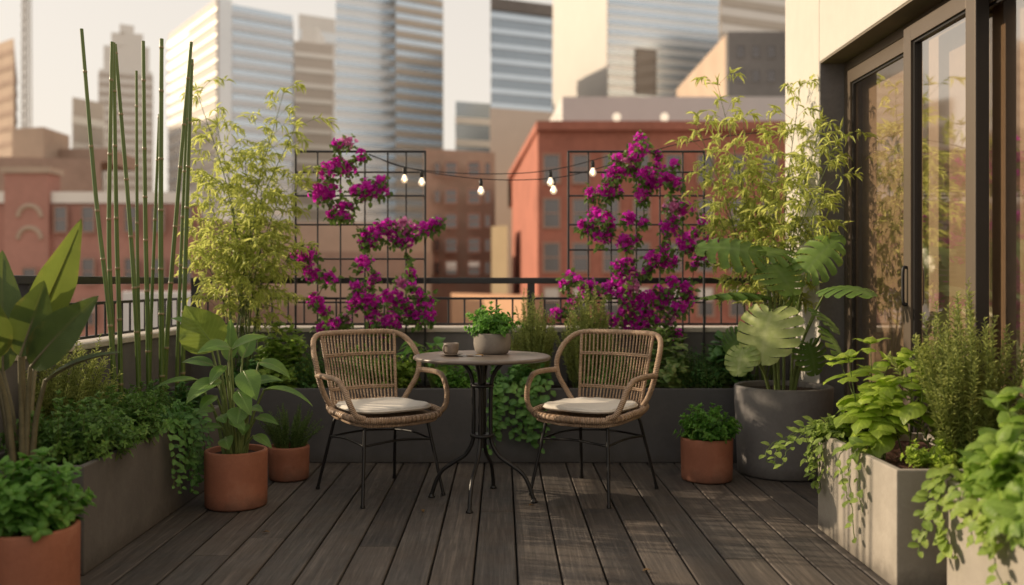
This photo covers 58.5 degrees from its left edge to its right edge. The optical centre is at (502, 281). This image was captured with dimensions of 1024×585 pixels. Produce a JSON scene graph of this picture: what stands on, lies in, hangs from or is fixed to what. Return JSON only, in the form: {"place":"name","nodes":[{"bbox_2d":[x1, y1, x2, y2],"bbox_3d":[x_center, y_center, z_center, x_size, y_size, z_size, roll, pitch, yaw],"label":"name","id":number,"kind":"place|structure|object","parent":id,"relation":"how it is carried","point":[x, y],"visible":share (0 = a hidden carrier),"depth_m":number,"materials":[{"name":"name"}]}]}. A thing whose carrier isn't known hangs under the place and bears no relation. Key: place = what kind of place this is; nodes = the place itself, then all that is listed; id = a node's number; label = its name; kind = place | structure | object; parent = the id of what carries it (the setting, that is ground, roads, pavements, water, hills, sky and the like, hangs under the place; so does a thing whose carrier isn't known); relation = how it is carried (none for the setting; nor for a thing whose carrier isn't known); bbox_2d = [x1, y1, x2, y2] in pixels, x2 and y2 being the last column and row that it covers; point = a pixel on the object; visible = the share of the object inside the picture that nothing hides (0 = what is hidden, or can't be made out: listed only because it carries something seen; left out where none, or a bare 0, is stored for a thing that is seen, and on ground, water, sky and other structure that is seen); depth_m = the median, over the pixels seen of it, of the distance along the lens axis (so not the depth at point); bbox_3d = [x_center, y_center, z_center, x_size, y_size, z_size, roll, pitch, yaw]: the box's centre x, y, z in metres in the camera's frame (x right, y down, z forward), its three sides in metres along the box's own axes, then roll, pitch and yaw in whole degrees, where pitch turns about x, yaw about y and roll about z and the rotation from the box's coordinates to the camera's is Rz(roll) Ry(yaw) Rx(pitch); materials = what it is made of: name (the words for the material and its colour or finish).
{"place":"outdoors","nodes":[
{"label":"outdoors","id":0,"kind":"place"},
{"bbox_2d":[0,38,16,156],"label":"tan tower","id":1,"kind":"structure","parent":0,"point":[8,98],"depth_m":156.74,"materials":[{"name":"concrete"}]},
{"bbox_2d":[0,127,134,191],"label":"brown block","id":2,"kind":"structure","parent":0,"point":[39,147],"depth_m":83.19,"materials":[{"name":"concrete"}]},
{"bbox_2d":[98,24,152,191],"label":"pointed tower","id":3,"kind":"structure","parent":0,"point":[126,40],"depth_m":248.65,"materials":[{"name":"concrete"}]},
{"bbox_2d":[122,291,200,330],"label":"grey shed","id":4,"kind":"structure","parent":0,"point":[126,295],"depth_m":43.73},
{"bbox_2d":[142,378,206,409],"bbox_3d":[-1.772,0.623,4.858,0.378,0.227,0.380,0,0,0],"label":"oregano","id":5,"kind":"object","parent":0,"point":[182,391],"visible":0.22,"depth_m":4.84,"materials":[{"name":"green plant"}]},
{"bbox_2d":[168,0,293,221],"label":"glass tower","id":6,"kind":"structure","parent":0,"point":[249,51],"depth_m":154.68,"materials":[{"name":"glass"}]},
{"bbox_2d":[0,0,552,191],"label":"sky","id":7,"kind":"structure","parent":0,"point":[57,66],"materials":[{"name":"white"}]},
{"bbox_2d":[294,14,335,221],"bbox_3d":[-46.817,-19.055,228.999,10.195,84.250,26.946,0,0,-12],"label":"brown tower","id":8,"kind":"structure","parent":0,"point":[313,63],"depth_m":217.06,"materials":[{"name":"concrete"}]},
{"bbox_2d":[336,0,395,222],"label":"glass tower","id":9,"kind":"structure","parent":0,"point":[365,74],"depth_m":162.61,"materials":[{"name":"glass"}]},
{"bbox_2d":[370,350,421,387],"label":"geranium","id":10,"kind":"object","parent":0,"point":[405,371],"visible":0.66,"depth_m":5.58,"materials":[{"name":"green plant"}]},
{"bbox_2d":[396,337,474,387],"bbox_3d":[-0.417,0.516,5.719,0.523,0.330,0.385,0,0,0],"label":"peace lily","id":11,"kind":"object","parent":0,"point":[437,341],"visible":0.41,"depth_m":5.68,"materials":[{"name":"green plant"}]},
{"bbox_2d":[455,101,490,151],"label":"grey block","id":12,"kind":"structure","parent":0,"point":[472,126],"depth_m":206.37,"materials":[{"name":"stone"}]},
{"bbox_2d":[80,463,889,584],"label":"deck","id":13,"kind":"structure","parent":0,"point":[675,528],"depth_m":3.95,"materials":[{"name":"brown wood"}]},
{"bbox_2d":[0,447,96,584],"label":"potted basil","id":14,"kind":"object","parent":13,"relation":"on","point":[40,532],"visible":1,"depth_m":2.92,"materials":[{"name":"plant"}]},
{"bbox_2d":[0,431,168,574],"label":"planter trough","id":15,"kind":"object","parent":13,"relation":"on","point":[131,499],"visible":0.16,"depth_m":3.72,"materials":[{"name":"grey concrete"}]},
{"bbox_2d":[0,219,117,462],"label":"banana plant","id":16,"kind":"object","parent":15,"relation":"on","point":[43,322],"visible":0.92,"depth_m":3.40,"materials":[{"name":"green plant"}]},
{"bbox_2d":[0,389,149,464],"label":"oregano","id":17,"kind":"object","parent":15,"relation":"on","point":[74,438],"visible":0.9,"depth_m":3.58,"materials":[{"name":"green plant"}]},
{"bbox_2d":[25,333,125,425],"bbox_3d":[-1.876,0.447,4.005,0.414,0.548,0.477,0,0,0],"label":"rosemary","id":18,"kind":"object","parent":15,"relation":"on","point":[77,390],"visible":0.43,"depth_m":3.97,"materials":[{"name":"plant"}]},
{"bbox_2d":[68,383,172,448],"bbox_3d":[-1.708,0.594,4.038,0.480,0.301,0.476,0,0,-23],"label":"oregano","id":19,"kind":"object","parent":15,"relation":"on","point":[134,411],"visible":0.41,"depth_m":3.99,"materials":[{"name":"green plant"}]},
{"bbox_2d":[169,405,221,514],"bbox_3d":[-1.786,0.886,4.666,0.468,0.405,0.808,0,0,0],"label":"planter trough","id":20,"kind":"object","parent":13,"relation":"on","point":[176,500],"visible":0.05,"depth_m":4.45,"materials":[{"name":"grey concrete"}]},
{"bbox_2d":[80,28,117,404],"bbox_3d":[-1.918,-0.238,4.360,0.191,1.938,0.028,0,0,0],"label":"bamboo cane","id":21,"kind":"object","parent":20,"relation":"on","point":[103,264],"visible":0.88,"depth_m":4.35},
{"bbox_2d":[106,41,114,387],"bbox_3d":[-1.888,-0.215,4.420,0.049,1.891,0.029,0,0,0],"label":"bamboo cane","id":22,"kind":"object","parent":20,"relation":"on","point":[108,218],"visible":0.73,"depth_m":4.41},
{"bbox_2d":[113,42,123,396],"bbox_3d":[-1.883,-0.221,4.480,0.060,1.903,0.029,0,0,0],"label":"bamboo cane","id":23,"kind":"object","parent":20,"relation":"on","point":[118,285],"visible":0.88,"depth_m":4.47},
{"bbox_2d":[115,44,141,401],"bbox_3d":[-1.866,-0.228,4.560,0.146,1.917,0.029,0,0,0],"label":"bamboo cane","id":24,"kind":"object","parent":20,"relation":"on","point":[134,290],"visible":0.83,"depth_m":4.55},
{"bbox_2d":[135,71,140,365],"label":"bamboo cane","id":25,"kind":"object","parent":20,"relation":"on","point":[137,194],"visible":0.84,"depth_m":4.59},
{"bbox_2d":[141,41,150,391],"bbox_3d":[-1.819,-0.251,4.680,0.053,1.963,0.030,0,0,0],"label":"bamboo cane","id":26,"kind":"object","parent":20,"relation":"on","point":[146,288],"visible":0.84,"depth_m":4.67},
{"bbox_2d":[117,379,191,415],"bbox_3d":[-1.778,0.610,4.492,0.453,0.246,0.423,0,0,22],"label":"oregano","id":27,"kind":"object","parent":20,"relation":"on","point":[163,402],"visible":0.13,"depth_m":4.54,"materials":[{"name":"green plant"}]},
{"bbox_2d":[150,114,158,378],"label":"bamboo cane","id":28,"kind":"object","parent":20,"relation":"on","point":[153,247],"visible":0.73,"depth_m":4.75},
{"bbox_2d":[158,38,164,399],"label":"bamboo cane","id":29,"kind":"object","parent":20,"relation":"on","point":[161,313],"visible":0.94,"depth_m":4.69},
{"bbox_2d":[164,41,192,394],"bbox_3d":[-1.714,-0.268,4.820,0.170,1.997,0.031,0,0,0],"label":"bamboo cane","id":30,"kind":"object","parent":20,"relation":"on","point":[171,273],"visible":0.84,"depth_m":4.81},
{"bbox_2d":[150,399,214,493],"bbox_3d":[-1.576,0.793,4.392,0.304,0.454,0.523,0,0,0],"label":"trailing vine","id":31,"kind":"object","parent":20,"relation":"on","point":[188,421],"visible":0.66,"depth_m":4.35,"materials":[{"name":"green plant"}]},
{"bbox_2d":[175,83,189,393],"bbox_3d":[-1.712,-0.243,4.900,0.090,1.947,0.024,0,0,0],"label":"bamboo cane","id":32,"kind":"object","parent":20,"relation":"on","point":[180,265],"visible":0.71,"depth_m":4.89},
{"bbox_2d":[180,59,193,395],"bbox_3d":[-1.714,-0.240,4.970,0.078,1.940,0.032,0,0,0],"label":"bamboo cane","id":33,"kind":"object","parent":20,"relation":"on","point":[184,281],"visible":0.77,"depth_m":4.96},
{"bbox_2d":[153,305,311,511],"bbox_3d":[-1.292,0.601,4.409,0.766,0.973,0.502,0,0,0],"label":"potted canna","id":34,"kind":"object","parent":13,"relation":"on","point":[235,471],"visible":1,"depth_m":4.37,"materials":[{"name":"plant"}]},
{"bbox_2d":[259,403,323,481],"bbox_3d":[-1.183,0.882,5.053,0.343,0.413,0.337,0,0,34],"label":"potted rosemary","id":35,"kind":"object","parent":13,"relation":"on","point":[288,461],"visible":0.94,"depth_m":4.99,"materials":[{"name":"ceramic"}]},
{"bbox_2d":[310,329,449,507],"bbox_3d":[-0.637,0.675,4.742,0.634,0.832,0.609,0,0,-36],"label":"rattan chair","id":36,"kind":"object","parent":13,"relation":"on","point":[388,412],"visible":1,"depth_m":4.77,"materials":[{"name":"brown wicker"}]},
{"bbox_2d":[167,380,788,462],"bbox_3d":[-0.075,0.866,5.741,3.890,0.447,0.482,0,0,0],"label":"planter trough","id":37,"kind":"object","parent":13,"relation":"on","point":[451,426],"visible":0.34,"depth_m":5.50,"materials":[{"name":"concrete"}]},
{"bbox_2d":[220,354,271,387],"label":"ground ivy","id":38,"kind":"object","parent":37,"relation":"on","point":[253,364],"visible":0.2,"depth_m":5.61,"materials":[{"name":"green plant"}]},
{"bbox_2d":[174,75,339,373],"bbox_3d":[-1.528,-0.298,5.666,1.047,1.958,0.781,0,0,0],"label":"leafy bamboo","id":39,"kind":"object","parent":37,"relation":"on","point":[239,261],"visible":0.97,"depth_m":5.62,"materials":[{"name":"green plant"}]},
{"bbox_2d":[253,321,312,387],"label":"heart leaf shrub","id":40,"kind":"object","parent":37,"relation":"on","point":[292,349],"visible":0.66,"depth_m":5.64,"materials":[{"name":"plant"}]},
{"bbox_2d":[286,346,336,387],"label":"boxwood","id":41,"kind":"object","parent":37,"relation":"on","point":[311,382],"visible":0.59,"depth_m":5.61,"materials":[{"name":"green plant"}]},
{"bbox_2d":[294,150,425,385],"bbox_3d":[-0.921,-0.062,5.945,0.858,1.585,0.018,0,0,0],"label":"wire trellis","id":42,"kind":"object","parent":37,"relation":"on","point":[364,172],"visible":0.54,"depth_m":5.94,"materials":[{"name":"paint"}]},
{"bbox_2d":[370,155,611,194],"bbox_3d":[-0.059,-0.691,5.900,1.604,0.265,0.045,0,0,0],"label":"string light","id":43,"kind":"object","parent":42,"relation":"hanging from","point":[480,180],"visible":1,"depth_m":5.90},
{"bbox_2d":[331,344,392,386],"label":"boxwood","id":44,"kind":"object","parent":37,"relation":"on","point":[373,367],"visible":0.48,"depth_m":5.60,"materials":[{"name":"green plant"}]},
{"bbox_2d":[282,133,446,368],"bbox_3d":[-0.884,-0.133,5.842,1.069,1.639,0.309,0,0,0],"label":"bougainvillea","id":45,"kind":"object","parent":37,"relation":"on","point":[362,299],"visible":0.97,"depth_m":5.82,"materials":[{"name":"purple plant"}]},
{"bbox_2d":[427,364,486,387],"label":"boxwood","id":46,"kind":"object","parent":37,"relation":"on","point":[457,381],"visible":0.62,"depth_m":5.57,"materials":[{"name":"green plant"}]},
{"bbox_2d":[486,363,555,454],"bbox_3d":[0.099,0.759,5.567,0.450,0.552,0.292,0,0,0],"label":"trailing vine","id":47,"kind":"object","parent":37,"relation":"on","point":[514,380],"visible":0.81,"depth_m":5.46,"materials":[{"name":"green plant"}]},
{"bbox_2d":[510,288,557,373],"bbox_3d":[0.178,0.358,5.727,0.344,0.645,0.280,0,0,0],"label":"rosemary","id":48,"kind":"object","parent":37,"relation":"on","point":[532,338],"visible":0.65,"depth_m":5.68,"materials":[{"name":"plant"}]},
{"bbox_2d":[554,280,621,387],"bbox_3d":[0.544,0.334,5.701,0.442,0.693,0.256,0,0,0],"label":"rosemary","id":49,"kind":"object","parent":37,"relation":"on","point":[572,348],"visible":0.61,"depth_m":5.67,"materials":[{"name":"plant"}]},
{"bbox_2d":[581,341,642,387],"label":"boxwood","id":50,"kind":"object","parent":37,"relation":"on","point":[590,371],"visible":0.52,"depth_m":5.61,"materials":[{"name":"green plant"}]},
{"bbox_2d":[549,130,719,386],"bbox_3d":[0.871,-0.140,5.853,1.139,1.654,0.306,0,0,0],"label":"bougainvillea","id":51,"kind":"object","parent":37,"relation":"on","point":[663,259],"visible":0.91,"depth_m":5.84,"materials":[{"name":"purple plant"}]},
{"bbox_2d":[567,150,704,386],"bbox_3d":[0.872,-0.062,5.945,0.898,1.585,0.018,0,0,0],"label":"wire trellis","id":52,"kind":"object","parent":37,"relation":"on","point":[569,195],"visible":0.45,"depth_m":5.94,"materials":[{"name":"paint"}]},
{"bbox_2d":[637,327,696,387],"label":"pothos","id":53,"kind":"object","parent":37,"relation":"on","point":[674,361],"visible":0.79,"depth_m":5.59,"materials":[{"name":"green plant"}]},
{"bbox_2d":[665,342,734,387],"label":"boxwood","id":54,"kind":"object","parent":37,"relation":"on","point":[701,377],"visible":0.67,"depth_m":5.61,"materials":[{"name":"green plant"}]},
{"bbox_2d":[701,330,756,387],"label":"heart leaf shrub","id":55,"kind":"object","parent":37,"relation":"on","point":[716,353],"visible":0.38,"depth_m":5.67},
{"bbox_2d":[664,67,878,380],"bbox_3d":[1.537,-0.333,5.415,1.070,2.031,1.146,0,0,0],"label":"leafy bamboo","id":56,"kind":"object","parent":37,"relation":"on","point":[748,210],"visible":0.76,"depth_m":5.54,"materials":[{"name":"green plant"}]},
{"bbox_2d":[413,350,550,513],"bbox_3d":[-0.100,0.728,4.570,0.687,0.722,0.687,0,0,0],"label":"bistro table","id":57,"kind":"object","parent":13,"relation":"on","point":[481,364],"visible":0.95,"depth_m":4.53,"materials":[{"name":"black metal"}]},
{"bbox_2d":[464,301,524,354],"bbox_3d":[-0.045,0.232,4.673,0.288,0.268,0.279,0,0,37],"label":"potted mint","id":58,"kind":"object","parent":57,"relation":"on","point":[491,333],"visible":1,"depth_m":4.59,"materials":[{"name":"plant"}]},
{"bbox_2d":[524,329,662,507],"bbox_3d":[0.480,0.675,4.742,0.634,0.832,0.609,0,0,36],"label":"rattan chair","id":59,"kind":"object","parent":13,"relation":"on","point":[582,412],"visible":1,"depth_m":4.77,"materials":[{"name":"brown wicker"}]},
{"bbox_2d":[673,403,742,483],"bbox_3d":[1.130,0.874,5.011,0.309,0.428,0.336,0,0,-30],"label":"potted mint","id":60,"kind":"object","parent":13,"relation":"on","point":[706,448],"visible":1,"depth_m":4.93,"materials":[{"name":"ceramic"}]},
{"bbox_2d":[691,232,877,481],"bbox_3d":[1.474,0.407,4.967,0.808,1.361,1.053,0,0,0],"label":"potted monstera","id":61,"kind":"object","parent":13,"relation":"on","point":[766,409],"visible":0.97,"depth_m":4.98,"materials":[{"name":"green plant"}]},
{"bbox_2d":[818,433,963,584],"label":"planter trough","id":62,"kind":"object","parent":13,"relation":"on","point":[886,522],"visible":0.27,"depth_m":3.40,"materials":[{"name":"concrete"}]},
{"bbox_2d":[759,416,879,542],"bbox_3d":[1.293,0.801,3.771,0.344,0.412,0.642,0,0,0],"label":"trailing vine","id":63,"kind":"object","parent":62,"relation":"on","point":[807,430],"visible":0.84,"depth_m":3.92,"materials":[{"name":"green plant"}]},
{"bbox_2d":[811,412,868,442],"bbox_3d":[1.482,0.640,3.958,0.291,0.142,0.204,0,0,0],"label":"oregano","id":64,"kind":"object","parent":62,"relation":"on","point":[846,429],"visible":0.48,"depth_m":3.92,"materials":[{"name":"green plant"}]},
{"bbox_2d":[823,337,903,448],"bbox_3d":[1.514,0.464,3.844,0.313,0.474,0.325,0,0,0],"label":"basil","id":65,"kind":"object","parent":62,"relation":"on","point":[878,367],"visible":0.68,"depth_m":3.81,"materials":[{"name":"green plant"}]},
{"bbox_2d":[845,378,919,459],"bbox_3d":[1.489,0.538,3.602,0.269,0.326,0.282,0,0,30],"label":"basil","id":66,"kind":"object","parent":62,"relation":"on","point":[881,428],"visible":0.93,"depth_m":3.56,"materials":[{"name":"green plant"}]},
{"bbox_2d":[863,347,941,459],"bbox_3d":[1.590,0.477,3.602,0.335,0.449,0.344,0,0,0],"label":"basil","id":67,"kind":"object","parent":62,"relation":"on","point":[909,411],"visible":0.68,"depth_m":3.56,"materials":[{"name":"green plant"}]},
{"bbox_2d":[900,438,964,468],"bbox_3d":[1.608,0.641,3.376,0.230,0.138,0.215,0,0,39],"label":"parsley","id":68,"kind":"object","parent":62,"relation":"on","point":[939,455],"visible":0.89,"depth_m":3.35,"materials":[{"name":"green plant"}]},
{"bbox_2d":[888,277,1023,468],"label":"rosemary","id":69,"kind":"object","parent":62,"relation":"on","point":[957,410],"visible":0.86,"depth_m":3.38,"materials":[{"name":"plant"}]},
{"bbox_2d":[947,480,1023,584],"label":"planter trough","id":70,"kind":"object","parent":13,"relation":"on","point":[968,566],"visible":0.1,"depth_m":2.90,"materials":[{"name":"concrete"}]},
{"bbox_2d":[907,464,1007,584],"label":"trailing vine","id":71,"kind":"object","parent":70,"relation":"on","point":[991,546],"visible":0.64,"depth_m":2.99,"materials":[{"name":"green plant"}]},
{"bbox_2d":[953,379,1023,498],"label":"balm","id":72,"kind":"object","parent":70,"relation":"on","point":[1011,430],"visible":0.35,"depth_m":2.84,"materials":[{"name":"green plant"}]},
{"bbox_2d":[969,439,1023,551],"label":"balm","id":73,"kind":"object","parent":70,"relation":"on","point":[1003,505],"visible":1,"depth_m":2.56,"materials":[{"name":"green plant"}]},
{"bbox_2d":[428,463,562,584],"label":"roof slab","id":74,"kind":"structure","parent":0,"point":[514,529],"depth_m":4.12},
{"bbox_2d":[0,328,190,451],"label":"parapet wall","id":75,"kind":"structure","parent":74,"relation":"on","point":[129,367],"depth_m":4.98,"materials":[{"name":"concrete"}]},
{"bbox_2d":[14,275,182,339],"bbox_3d":[-2.090,0.136,2.985,0.100,0.328,6.010,0,0,0],"label":"railing","id":76,"kind":"object","parent":75,"relation":"on","point":[24,283],"visible":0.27,"depth_m":4.81,"materials":[{"name":"metal"}]},
{"bbox_2d":[171,326,789,379],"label":"parapet wall","id":77,"kind":"structure","parent":74,"relation":"on","point":[462,337],"depth_m":6.00,"materials":[{"name":"stone"}]},
{"bbox_2d":[191,278,780,326],"bbox_3d":[-0.097,0.136,6.070,3.975,0.328,0.100,0,0,0],"label":"railing","id":78,"kind":"object","parent":77,"relation":"on","point":[530,282],"visible":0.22,"depth_m":6.05,"materials":[{"name":"metal"}]},
{"bbox_2d":[785,0,1023,441],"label":"house","id":79,"kind":"structure","parent":74,"relation":"on","point":[930,93],"depth_m":4.41,"materials":[{"name":"beige paint"}]},
{"bbox_2d":[369,131,776,186],"bbox_3d":[0.515,-0.797,5.875,2.746,0.370,0.045,0,0,0],"label":"string light","id":80,"kind":"object","parent":79,"relation":"hanging from","point":[550,171],"visible":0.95,"depth_m":5.87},
{"bbox_2d":[847,38,902,429],"bbox_3d":[2.061,-0.099,5.001,0.043,2.290,0.802,0,0,0],"label":"door","id":81,"kind":"structure","parent":79,"relation":"in","point":[875,85],"depth_m":5.03,"materials":[{"name":"glass"}]},
{"bbox_2d":[901,0,988,433],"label":"door","id":82,"kind":"structure","parent":79,"relation":"in","point":[946,51],"depth_m":4.13,"materials":[{"name":"glass"}]},
{"bbox_2d":[989,0,1023,441],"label":"door","id":83,"kind":"structure","parent":79,"relation":"in","point":[1006,17],"depth_m":3.73,"materials":[{"name":"brown metal"}]},
{"bbox_2d":[491,226,506,293],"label":"stair tower","id":84,"kind":"structure","parent":0,"point":[498,251],"depth_m":57.52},
{"bbox_2d":[490,0,553,293],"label":"slate tower","id":85,"kind":"structure","parent":0,"point":[521,64],"depth_m":141.20,"materials":[{"name":"grey glass"}]},
{"bbox_2d":[553,0,718,111],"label":"glass tower","id":86,"kind":"structure","parent":0,"point":[632,48],"depth_m":176.51,"materials":[{"name":"glass"}]},
{"bbox_2d":[676,32,784,96],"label":"office block","id":87,"kind":"structure","parent":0,"point":[759,57],"depth_m":91.30,"materials":[{"name":"concrete"}]},
{"bbox_2d":[719,0,784,40],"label":"banded tower","id":88,"kind":"structure","parent":0,"point":[751,15],"depth_m":142.26,"materials":[{"name":"concrete"}]},
{"label":"ground","id":89,"kind":"structure","parent":0,"visible":0},
{"bbox_2d":[21,0,31,127],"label":"lattice mast","id":90,"kind":"object","parent":89,"relation":"on","point":[25,70],"visible":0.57,"depth_m":259.03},
{"bbox_2d":[72,97,105,191],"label":"hazy block","id":91,"kind":"structure","parent":89,"relation":"on","point":[80,139],"depth_m":174.82,"materials":[{"name":"concrete"}]},
{"bbox_2d":[0,167,201,336],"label":"brick building","id":92,"kind":"structure","parent":89,"relation":"on","point":[41,215],"depth_m":52.52,"materials":[{"name":"brick"}]},
{"bbox_2d":[53,206,67,232],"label":"window","id":93,"kind":"structure","parent":92,"relation":"in","point":[60,213],"depth_m":52.52,"materials":[{"name":"glass"}]},
{"bbox_2d":[80,206,95,232],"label":"window","id":94,"kind":"structure","parent":92,"relation":"in","point":[88,216],"depth_m":52.52,"materials":[{"name":"glass"}]},
{"bbox_2d":[80,258,95,284],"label":"window","id":95,"kind":"structure","parent":92,"relation":"in","point":[88,265],"depth_m":52.52,"materials":[{"name":"glass"}]},
{"bbox_2d":[200,221,432,325],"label":"warm block","id":96,"kind":"structure","parent":89,"relation":"on","point":[329,241],"depth_m":61.79,"materials":[{"name":"concrete"}]},
{"bbox_2d":[395,0,442,222],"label":"banded tower","id":97,"kind":"structure","parent":89,"relation":"on","point":[419,74],"depth_m":163.06,"materials":[{"name":"grey glass"}]},
{"bbox_2d":[424,149,494,325],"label":"brown block","id":98,"kind":"structure","parent":89,"relation":"on","point":[461,246],"depth_m":70.52,"materials":[{"name":"brick"}]},
{"bbox_2d":[451,293,541,325],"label":"wing","id":99,"kind":"structure","parent":89,"relation":"on","point":[457,310],"depth_m":49.44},
{"bbox_2d":[508,121,784,325],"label":"brick building","id":100,"kind":"structure","parent":89,"relation":"on","point":[539,229],"depth_m":45.00,"materials":[{"name":"brick"}]},
{"bbox_2d":[543,153,560,184],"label":"window","id":101,"kind":"structure","parent":100,"relation":"in","point":[550,160],"depth_m":44.98,"materials":[{"name":"glass"}]},
{"bbox_2d":[543,198,560,228],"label":"window","id":102,"kind":"structure","parent":100,"relation":"in","point":[551,206],"depth_m":44.98,"materials":[{"name":"glass"}]},
{"bbox_2d":[543,242,560,272],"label":"window","id":103,"kind":"structure","parent":100,"relation":"in","point":[551,250],"depth_m":44.98,"materials":[{"name":"glass"}]},
{"bbox_2d":[543,286,560,316],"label":"window","id":104,"kind":"structure","parent":100,"relation":"in","point":[548,291],"depth_m":44.98,"materials":[{"name":"glass"}]},
{"bbox_2d":[572,153,589,184],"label":"window","id":105,"kind":"structure","parent":100,"relation":"in","point":[578,179],"depth_m":44.98,"materials":[{"name":"glass"}]},
{"bbox_2d":[572,198,589,228],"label":"window","id":106,"kind":"structure","parent":100,"relation":"in","point":[579,208],"depth_m":44.98,"materials":[{"name":"glass"}]},
{"bbox_2d":[572,242,589,272],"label":"window","id":107,"kind":"structure","parent":100,"relation":"in","point":[579,258],"depth_m":44.98,"materials":[{"name":"glass"}]},
{"bbox_2d":[602,242,619,272],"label":"window","id":108,"kind":"structure","parent":100,"relation":"in","point":[605,254],"depth_m":44.98,"materials":[{"name":"glass"}]},
{"bbox_2d":[696,286,714,316],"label":"window","id":109,"kind":"structure","parent":100,"relation":"in","point":[709,290],"depth_m":44.98,"materials":[{"name":"glass"}]},
{"bbox_2d":[550,97,784,120],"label":"flat roof block","id":110,"kind":"structure","parent":89,"relation":"on","point":[607,108],"depth_m":64.00,"materials":[{"name":"concrete"}]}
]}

